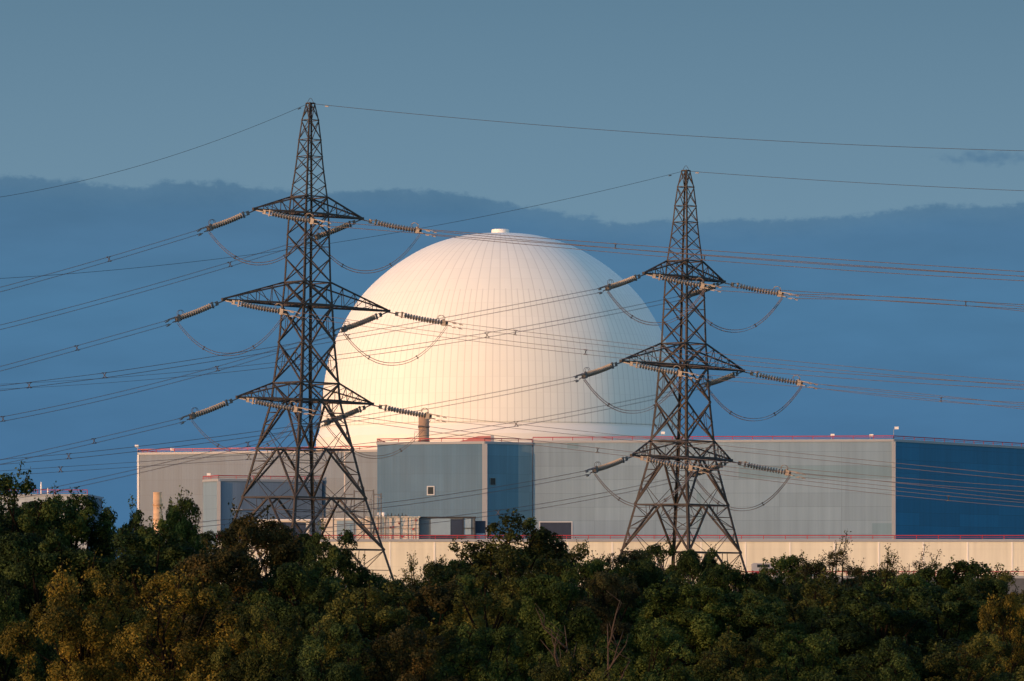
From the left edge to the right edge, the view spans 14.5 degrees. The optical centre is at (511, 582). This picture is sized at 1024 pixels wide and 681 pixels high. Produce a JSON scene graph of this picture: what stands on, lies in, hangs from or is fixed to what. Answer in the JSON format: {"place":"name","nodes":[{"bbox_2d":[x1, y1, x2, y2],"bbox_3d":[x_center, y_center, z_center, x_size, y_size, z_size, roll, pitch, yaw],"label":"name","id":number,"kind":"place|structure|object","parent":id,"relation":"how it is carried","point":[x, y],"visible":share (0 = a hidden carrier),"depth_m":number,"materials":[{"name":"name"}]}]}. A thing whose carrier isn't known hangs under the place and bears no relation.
{"place":"outdoors","nodes":[
{"label":"outdoors","id":0,"kind":"place"},
{"bbox_2d":[2,482,102,559],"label":"distant building","id":1,"kind":"structure","parent":0,"point":[31,498],"depth_m":690.00,"materials":[{"name":"white paint"}]},
{"bbox_2d":[137,446,376,539],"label":"station building","id":2,"kind":"structure","parent":0,"point":[167,481],"depth_m":614.41,"materials":[{"name":"white paint"}]},
{"bbox_2d":[316,229,681,449],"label":"containment dome","id":3,"kind":"structure","parent":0,"point":[452,277],"depth_m":627.50,"materials":[{"name":"white paint"}]},
{"bbox_2d":[0,0,1023,557],"label":"sky","id":4,"kind":"structure","parent":0,"point":[89,89],"materials":[{"name":"blue"}]},
{"bbox_2d":[532,435,1023,538],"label":"turbine hall","id":5,"kind":"structure","parent":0,"point":[794,508],"depth_m":587.98,"materials":[{"name":"grey paint"}]},
{"bbox_2d":[539,521,572,538],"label":"door","id":6,"kind":"structure","parent":5,"relation":"in","point":[559,527],"depth_m":589.55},
{"bbox_2d":[732,571,1023,593],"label":"service building","id":7,"kind":"structure","parent":0,"point":[1019,581],"depth_m":545.00,"materials":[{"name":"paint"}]},
{"bbox_3d":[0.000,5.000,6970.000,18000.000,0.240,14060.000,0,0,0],"label":"ground","id":8,"kind":"structure","parent":0,"visible":0},
{"bbox_2d":[0,586,56,680],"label":"shrub","id":9,"kind":"object","parent":8,"relation":"on","point":[12,670],"visible":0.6,"depth_m":113.87,"materials":[{"name":"green plant"}]},
{"bbox_2d":[0,458,88,663],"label":"tree","id":10,"kind":"object","parent":8,"relation":"on","point":[40,522],"visible":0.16,"depth_m":163.93,"materials":[{"name":"green plant"}]},
{"bbox_2d":[0,525,110,680],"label":"tree","id":11,"kind":"object","parent":8,"relation":"on","point":[44,558],"visible":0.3,"depth_m":141.57,"materials":[{"name":"green plant"}]},
{"bbox_2d":[0,547,154,680],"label":"shrub","id":12,"kind":"object","parent":8,"relation":"on","point":[94,630],"visible":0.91,"depth_m":107.34,"materials":[{"name":"green plant"}]},
{"bbox_2d":[28,481,137,609],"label":"tree","id":13,"kind":"object","parent":8,"relation":"on","point":[81,529],"visible":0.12,"depth_m":173.66,"materials":[{"name":"green plant"}]},
{"bbox_2d":[89,494,148,579],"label":"tree","id":14,"kind":"object","parent":8,"relation":"on","point":[134,520],"visible":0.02,"depth_m":185.86,"materials":[{"name":"green plant"}]},
{"bbox_2d":[117,520,167,674],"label":"tree","id":15,"kind":"object","parent":8,"relation":"on","point":[141,532],"visible":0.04,"depth_m":179.32,"materials":[{"name":"green plant"}]},
{"bbox_2d":[63,514,241,680],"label":"tree","id":16,"kind":"object","parent":8,"relation":"on","point":[174,552],"visible":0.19,"depth_m":141.56,"materials":[{"name":"green plant"}]},
{"bbox_2d":[145,485,207,646],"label":"tree","id":17,"kind":"object","parent":8,"relation":"on","point":[176,520],"visible":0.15,"depth_m":169.47,"materials":[{"name":"green plant"}]},
{"bbox_2d":[110,566,271,680],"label":"tree","id":18,"kind":"object","parent":8,"relation":"on","point":[166,654],"visible":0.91,"depth_m":105.56,"materials":[{"name":"green plant"}]},
{"bbox_2d":[157,532,298,680],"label":"tree","id":19,"kind":"object","parent":8,"relation":"on","point":[225,564],"visible":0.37,"depth_m":135.13,"materials":[{"name":"green plant"}]},
{"bbox_2d":[200,528,265,596],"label":"tree","id":20,"kind":"object","parent":8,"relation":"on","point":[208,535],"visible":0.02,"depth_m":175.88,"materials":[{"name":"green plant"}]},
{"bbox_2d":[205,593,310,680],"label":"shrub","id":21,"kind":"object","parent":8,"relation":"on","point":[251,669],"visible":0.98,"depth_m":103.52,"materials":[{"name":"green plant"}]},
{"bbox_2d":[208,497,309,635],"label":"tree","id":22,"kind":"object","parent":8,"relation":"on","point":[280,548],"visible":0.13,"depth_m":159.65,"materials":[{"name":"green plant"}]},
{"bbox_2d":[202,475,322,548],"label":"annex","id":23,"kind":"object","parent":8,"relation":"on","point":[219,495],"visible":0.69,"depth_m":603.15,"materials":[{"name":"blue metal"}]},
{"bbox_2d":[267,527,336,580],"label":"tree","id":24,"kind":"object","parent":8,"relation":"on","point":[306,539],"visible":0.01,"depth_m":177.49,"materials":[{"name":"green plant"}]},
{"bbox_2d":[221,98,393,586],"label":"transmission tower","id":25,"kind":"structure","parent":8,"relation":"on","point":[310,385],"depth_m":429.45,"materials":[{"name":"metal"}]},
{"bbox_2d":[165,301,223,326],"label":"insulator string","id":26,"kind":"object","parent":25,"relation":"attached to","point":[182,316],"visible":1,"depth_m":420.30,"materials":[{"name":"ceramic"}]},
{"bbox_2d":[225,300,300,317],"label":"insulator string","id":27,"kind":"object","parent":25,"relation":"attached to","point":[281,311],"visible":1,"depth_m":420.94,"materials":[{"name":"ceramic"}]},
{"bbox_2d":[296,312,1023,388],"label":"power line","id":28,"kind":"object","parent":27,"relation":"attached to","point":[679,359],"visible":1,"depth_m":401.17,"materials":[{"name":"metal"}]},
{"bbox_2d":[239,398,314,415],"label":"insulator string","id":29,"kind":"object","parent":25,"relation":"attached to","point":[294,408],"visible":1,"depth_m":422.21,"materials":[{"name":"ceramic"}]},
{"bbox_2d":[312,410,1023,491],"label":"power line","id":30,"kind":"object","parent":29,"relation":"attached to","point":[655,454],"visible":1,"depth_m":405.10,"materials":[{"name":"metal"}]},
{"bbox_2d":[255,210,331,227],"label":"insulator string","id":31,"kind":"object","parent":25,"relation":"attached to","point":[311,220],"visible":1,"depth_m":423.40,"materials":[{"name":"ceramic"}]},
{"bbox_2d":[328,221,1023,276],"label":"power line","id":32,"kind":"object","parent":31,"relation":"attached to","point":[684,248],"visible":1,"depth_m":405.24,"materials":[{"name":"metal"}]},
{"bbox_2d":[307,220,360,243],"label":"insulator string","id":33,"kind":"object","parent":25,"relation":"attached to","point":[318,235],"visible":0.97,"depth_m":431.90,"materials":[{"name":"ceramic"}]},
{"bbox_2d":[1,241,303,329],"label":"power line","id":34,"kind":"object","parent":33,"relation":"attached to","point":[148,285],"visible":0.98,"depth_m":417.54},
{"bbox_2d":[332,312,387,335],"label":"insulator string","id":35,"kind":"object","parent":25,"relation":"attached to","point":[344,328],"visible":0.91,"depth_m":434.40,"materials":[{"name":"ceramic"}]},
{"bbox_2d":[0,331,332,421],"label":"power line","id":36,"kind":"object","parent":35,"relation":"attached to","point":[154,383],"visible":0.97,"depth_m":418.00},
{"bbox_2d":[362,219,436,236],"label":"insulator string","id":37,"kind":"object","parent":25,"relation":"attached to","point":[384,224],"visible":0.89,"depth_m":432.62,"materials":[{"name":"ceramic"}]},
{"bbox_2d":[434,231,1023,280],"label":"power line","id":38,"kind":"object","parent":37,"relation":"attached to","point":[730,257],"visible":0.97,"depth_m":416.55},
{"bbox_2d":[371,404,446,421],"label":"insulator string","id":39,"kind":"object","parent":25,"relation":"attached to","point":[427,415],"visible":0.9,"depth_m":433.58,"materials":[{"name":"ceramic"}]},
{"bbox_2d":[442,416,1023,479],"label":"power line","id":40,"kind":"object","parent":39,"relation":"attached to","point":[737,451],"visible":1,"depth_m":418.04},
{"bbox_2d":[388,312,461,328],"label":"insulator string","id":41,"kind":"object","parent":25,"relation":"attached to","point":[419,318],"visible":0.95,"depth_m":435.02,"materials":[{"name":"ceramic"}]},
{"bbox_2d":[459,323,1023,385],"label":"power line","id":42,"kind":"object","parent":41,"relation":"attached to","point":[748,356],"visible":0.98,"depth_m":419.35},
{"bbox_2d":[318,104,1022,150],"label":"earth wire","id":43,"kind":"object","parent":25,"relation":"attached to","point":[671,134],"visible":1,"depth_m":412.88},
{"bbox_2d":[241,556,385,680],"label":"tree","id":44,"kind":"object","parent":8,"relation":"on","point":[291,580],"visible":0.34,"depth_m":135.27,"materials":[{"name":"green plant"}]},
{"bbox_2d":[272,622,384,680],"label":"shrub","id":45,"kind":"object","parent":8,"relation":"on","point":[312,668],"visible":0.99,"depth_m":97.68,"materials":[{"name":"green plant"}]},
{"bbox_2d":[296,517,370,634],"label":"tree","id":46,"kind":"object","parent":8,"relation":"on","point":[342,561],"visible":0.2,"depth_m":167.50,"materials":[{"name":"green plant"}]},
{"bbox_2d":[309,577,448,680],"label":"tree","id":47,"kind":"object","parent":8,"relation":"on","point":[374,618],"visible":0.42,"depth_m":131.21,"materials":[{"name":"green plant"}]},
{"bbox_2d":[357,613,465,680],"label":"shrub","id":48,"kind":"object","parent":8,"relation":"on","point":[415,665],"visible":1,"depth_m":97.53,"materials":[{"name":"green plant"}]},
{"bbox_2d":[373,569,479,680],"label":"tree","id":49,"kind":"object","parent":8,"relation":"on","point":[439,597],"visible":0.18,"depth_m":137.23,"materials":[{"name":"green plant"}]},
{"bbox_2d":[376,435,532,538],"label":"central block","id":50,"kind":"structure","parent":8,"relation":"on","point":[416,470],"depth_m":586.84,"materials":[{"name":"blue paint"}]},
{"bbox_2d":[423,569,499,649],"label":"tree","id":51,"kind":"object","parent":8,"relation":"on","point":[467,581],"visible":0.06,"depth_m":151.64,"materials":[{"name":"green plant"}]},
{"bbox_2d":[423,564,541,679],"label":"tree","id":52,"kind":"object","parent":8,"relation":"on","point":[509,604],"visible":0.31,"depth_m":135.60,"materials":[{"name":"green plant"}]},
{"bbox_2d":[422,616,548,680],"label":"shrub","id":53,"kind":"object","parent":8,"relation":"on","point":[471,658],"visible":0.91,"depth_m":98.83,"materials":[{"name":"green plant"}]},
{"bbox_2d":[421,508,583,624],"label":"tree","id":54,"kind":"object","parent":8,"relation":"on","point":[487,556],"visible":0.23,"depth_m":164.39,"materials":[{"name":"green plant"}]},
{"bbox_2d":[483,545,575,658],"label":"tree","id":55,"kind":"object","parent":8,"relation":"on","point":[513,566],"visible":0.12,"depth_m":157.99,"materials":[{"name":"green plant"}]},
{"bbox_2d":[486,568,615,680],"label":"tree","id":56,"kind":"object","parent":8,"relation":"on","point":[543,597],"visible":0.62,"depth_m":131.04,"materials":[{"name":"green plant"}]},
{"bbox_2d":[527,636,628,680],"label":"shrub","id":57,"kind":"object","parent":8,"relation":"on","point":[568,661],"visible":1,"depth_m":94.87,"materials":[{"name":"green plant"}]},
{"bbox_2d":[555,556,634,654],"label":"tree","id":58,"kind":"object","parent":8,"relation":"on","point":[586,568],"visible":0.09,"depth_m":157.50,"materials":[{"name":"green plant"}]},
{"bbox_2d":[564,566,644,667],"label":"tree","id":59,"kind":"object","parent":8,"relation":"on","point":[614,587],"visible":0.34,"depth_m":137.34,"materials":[{"name":"green plant"}]},
{"bbox_2d":[580,590,630,680],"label":"dead tree","id":60,"kind":"object","parent":8,"relation":"on","point":[615,657],"visible":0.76,"depth_m":98.39,"materials":[{"name":"brown wood"}]},
{"bbox_2d":[216,535,1023,596],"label":"building","id":61,"kind":"structure","parent":8,"relation":"on","point":[1008,554],"depth_m":555.00,"materials":[{"name":"beige paint"}]},
{"bbox_2d":[320,518,366,538],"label":"plant room","id":62,"kind":"object","parent":61,"relation":"on","point":[337,531],"visible":0.34,"depth_m":566.00,"materials":[{"name":"beige paint"}]},
{"bbox_2d":[315,487,381,538],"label":"steel gantry","id":63,"kind":"object","parent":61,"relation":"on","point":[364,514],"visible":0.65,"depth_m":559.98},
{"bbox_2d":[366,516,419,538],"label":"plant room","id":64,"kind":"object","parent":61,"relation":"on","point":[402,529],"visible":0.68,"depth_m":564.00,"materials":[{"name":"beige paint"}]},
{"bbox_2d":[420,517,474,538],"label":"plant room","id":65,"kind":"object","parent":61,"relation":"on","point":[465,526],"visible":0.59,"depth_m":564.86,"materials":[{"name":"metal"}]},
{"bbox_2d":[576,543,667,607],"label":"tree","id":66,"kind":"object","parent":8,"relation":"on","point":[624,559],"visible":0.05,"depth_m":167.76,"materials":[{"name":"green plant"}]},
{"bbox_2d":[612,555,691,664],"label":"tree","id":67,"kind":"object","parent":8,"relation":"on","point":[650,571],"visible":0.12,"depth_m":159.38,"materials":[{"name":"green plant"}]},
{"bbox_2d":[589,617,719,680],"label":"shrub","id":68,"kind":"object","parent":8,"relation":"on","point":[660,641],"visible":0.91,"depth_m":99.63,"materials":[{"name":"green plant"}]},
{"bbox_2d":[638,533,697,578],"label":"tree","id":69,"kind":"object","parent":8,"relation":"on","point":[655,550],"visible":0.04,"depth_m":191.28,"materials":[{"name":"green plant"}]},
{"bbox_2d":[611,573,750,680],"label":"tree","id":70,"kind":"object","parent":8,"relation":"on","point":[682,607],"visible":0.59,"depth_m":131.59,"materials":[{"name":"green plant"}]},
{"bbox_2d":[617,167,746,589],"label":"transmission tower","id":71,"kind":"structure","parent":8,"relation":"on","point":[685,344],"depth_m":444.56,"materials":[{"name":"metal"}]},
{"bbox_2d":[573,362,621,381],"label":"insulator string","id":72,"kind":"object","parent":71,"relation":"attached to","point":[585,375],"visible":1,"depth_m":433.48,"materials":[{"name":"ceramic"}]},
{"bbox_2d":[0,377,573,464],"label":"power line","id":73,"kind":"object","parent":72,"relation":"attached to","point":[285,427],"visible":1,"depth_m":400.30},
{"bbox_2d":[585,456,630,476],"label":"insulator string","id":74,"kind":"object","parent":71,"relation":"attached to","point":[596,469],"visible":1,"depth_m":434.97,"materials":[{"name":"ceramic"}]},
{"bbox_2d":[201,471,585,526],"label":"power line","id":75,"kind":"object","parent":74,"relation":"attached to","point":[403,500],"visible":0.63,"depth_m":413.13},
{"bbox_2d":[597,274,644,293],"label":"insulator string","id":76,"kind":"object","parent":71,"relation":"attached to","point":[609,286],"visible":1,"depth_m":436.40,"materials":[{"name":"ceramic"}]},
{"bbox_2d":[1,288,599,390],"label":"power line","id":77,"kind":"object","parent":76,"relation":"attached to","point":[295,343],"visible":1,"depth_m":401.31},
{"bbox_2d":[622,362,698,379],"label":"insulator string","id":78,"kind":"object","parent":71,"relation":"attached to","point":[679,373],"visible":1,"depth_m":434.58,"materials":[{"name":"ceramic"}]},
{"bbox_2d":[696,374,1023,408],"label":"power line","id":79,"kind":"object","parent":78,"relation":"attached to","point":[854,391],"visible":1,"depth_m":425.53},
{"bbox_2d":[634,456,708,473],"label":"insulator string","id":80,"kind":"object","parent":71,"relation":"attached to","point":[690,467],"visible":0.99,"depth_m":436.07,"materials":[{"name":"ceramic"}]},
{"bbox_2d":[706,468,1023,506],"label":"power line","id":81,"kind":"object","parent":80,"relation":"attached to","point":[862,487],"visible":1,"depth_m":427.33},
{"bbox_2d":[645,274,720,291],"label":"insulator string","id":82,"kind":"object","parent":71,"relation":"attached to","point":[702,284],"visible":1,"depth_m":437.52,"materials":[{"name":"ceramic"}]},
{"bbox_2d":[718,286,1023,308],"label":"power line","id":83,"kind":"object","parent":82,"relation":"attached to","point":[873,300],"visible":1,"depth_m":428.72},
{"bbox_2d":[677,282,722,301],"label":"insulator string","id":84,"kind":"object","parent":71,"relation":"attached to","point":[693,293],"visible":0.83,"depth_m":447.21,"materials":[{"name":"ceramic"}]},
{"bbox_2d":[9,296,680,388],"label":"power line","id":85,"kind":"object","parent":84,"relation":"attached to","point":[369,350],"visible":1,"depth_m":411.66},
{"bbox_2d":[684,461,729,479],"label":"insulator string","id":86,"kind":"object","parent":71,"relation":"attached to","point":[720,464],"visible":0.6,"depth_m":449.23,"materials":[{"name":"ceramic"}]},
{"bbox_2d":[83,475,683,544],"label":"power line","id":87,"kind":"object","parent":86,"relation":"attached to","point":[488,511],"visible":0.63,"depth_m":423.57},
{"bbox_2d":[697,371,741,389],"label":"insulator string","id":88,"kind":"object","parent":71,"relation":"attached to","point":[718,380],"visible":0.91,"depth_m":450.39,"materials":[{"name":"ceramic"}]},
{"bbox_2d":[3,385,698,475],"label":"power line","id":89,"kind":"object","parent":88,"relation":"hanging from","point":[362,443],"visible":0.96,"depth_m":411.07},
{"bbox_2d":[666,544,738,598],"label":"tree","id":90,"kind":"object","parent":8,"relation":"on","point":[688,560],"visible":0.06,"depth_m":187.61,"materials":[{"name":"green plant"}]},
{"bbox_2d":[674,560,767,664],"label":"tree","id":91,"kind":"object","parent":8,"relation":"on","point":[714,578],"visible":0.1,"depth_m":157.87,"materials":[{"name":"green plant"}]},
{"bbox_2d":[693,622,782,680],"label":"shrub","id":92,"kind":"object","parent":8,"relation":"on","point":[709,664],"visible":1,"depth_m":97.69,"materials":[{"name":"green plant"}]},
{"bbox_2d":[687,586,811,680],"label":"tree","id":93,"kind":"object","parent":8,"relation":"on","point":[758,611],"visible":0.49,"depth_m":131.20,"materials":[{"name":"green plant"}]},
{"bbox_2d":[748,568,802,617],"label":"tree","id":94,"kind":"object","parent":8,"relation":"on","point":[777,586],"visible":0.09,"depth_m":169.60,"materials":[{"name":"green plant"}]},
{"bbox_2d":[759,552,826,613],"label":"tree","id":95,"kind":"object","parent":8,"relation":"on","point":[782,564],"visible":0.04,"depth_m":175.44,"materials":[{"name":"green plant"}]},
{"bbox_2d":[742,622,856,680],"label":"shrub","id":96,"kind":"object","parent":8,"relation":"on","point":[818,658],"visible":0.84,"depth_m":98.64,"materials":[{"name":"green plant"}]},
{"bbox_2d":[745,572,874,674],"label":"tree","id":97,"kind":"object","parent":8,"relation":"on","point":[811,611],"visible":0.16,"depth_m":135.48,"materials":[{"name":"green plant"}]},
{"bbox_2d":[786,568,878,639],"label":"tree","id":98,"kind":"object","parent":8,"relation":"on","point":[831,580],"visible":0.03,"depth_m":151.83,"materials":[{"name":"green plant"}]},
{"bbox_2d":[786,531,884,616],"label":"tree","id":99,"kind":"object","parent":8,"relation":"on","point":[830,556],"visible":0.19,"depth_m":159.54,"materials":[{"name":"green plant"}]},
{"bbox_2d":[805,635,922,680],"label":"shrub","id":100,"kind":"object","parent":8,"relation":"on","point":[903,669],"visible":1,"depth_m":96.69,"materials":[{"name":"green plant"}]},
{"bbox_2d":[869,543,902,607],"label":"tree","id":101,"kind":"object","parent":8,"relation":"on","point":[889,562],"visible":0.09,"depth_m":165.93,"materials":[{"name":"green plant"}]},
{"bbox_2d":[812,575,965,680],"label":"tree","id":102,"kind":"object","parent":8,"relation":"on","point":[851,636],"visible":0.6,"depth_m":131.36,"materials":[{"name":"green plant"}]},
{"bbox_2d":[853,570,940,671],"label":"tree","id":103,"kind":"object","parent":8,"relation":"on","point":[905,581],"visible":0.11,"depth_m":151.53,"materials":[{"name":"green plant"}]},
{"bbox_2d":[873,544,941,596],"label":"tree","id":104,"kind":"object","parent":8,"relation":"on","point":[919,567],"visible":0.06,"depth_m":173.90,"materials":[{"name":"green plant"}]},
{"bbox_2d":[892,580,1021,680],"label":"tree","id":105,"kind":"object","parent":8,"relation":"on","point":[952,605],"visible":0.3,"depth_m":135.64,"materials":[{"name":"green plant"}]},
{"bbox_2d":[916,555,1019,616],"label":"tree","id":106,"kind":"object","parent":8,"relation":"on","point":[946,581],"visible":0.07,"depth_m":166.01,"materials":[{"name":"green plant"}]},
{"bbox_2d":[923,622,1023,680],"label":"shrub","id":107,"kind":"object","parent":8,"relation":"on","point":[948,665],"visible":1,"depth_m":98.83,"materials":[{"name":"green plant"}]},
{"bbox_2d":[935,573,1023,671],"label":"tree","id":108,"kind":"object","parent":8,"relation":"on","point":[972,587],"visible":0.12,"depth_m":149.41,"materials":[{"name":"green plant"}]},
{"bbox_2d":[958,589,1023,680],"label":"tree","id":109,"kind":"object","parent":8,"relation":"on","point":[990,610],"visible":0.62,"depth_m":119.65,"materials":[{"name":"green plant"}]},
{"bbox_2d":[970,565,1023,638],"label":"tree","id":110,"kind":"object","parent":8,"relation":"on","point":[1006,577],"visible":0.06,"depth_m":159.37,"materials":[{"name":"green plant"}]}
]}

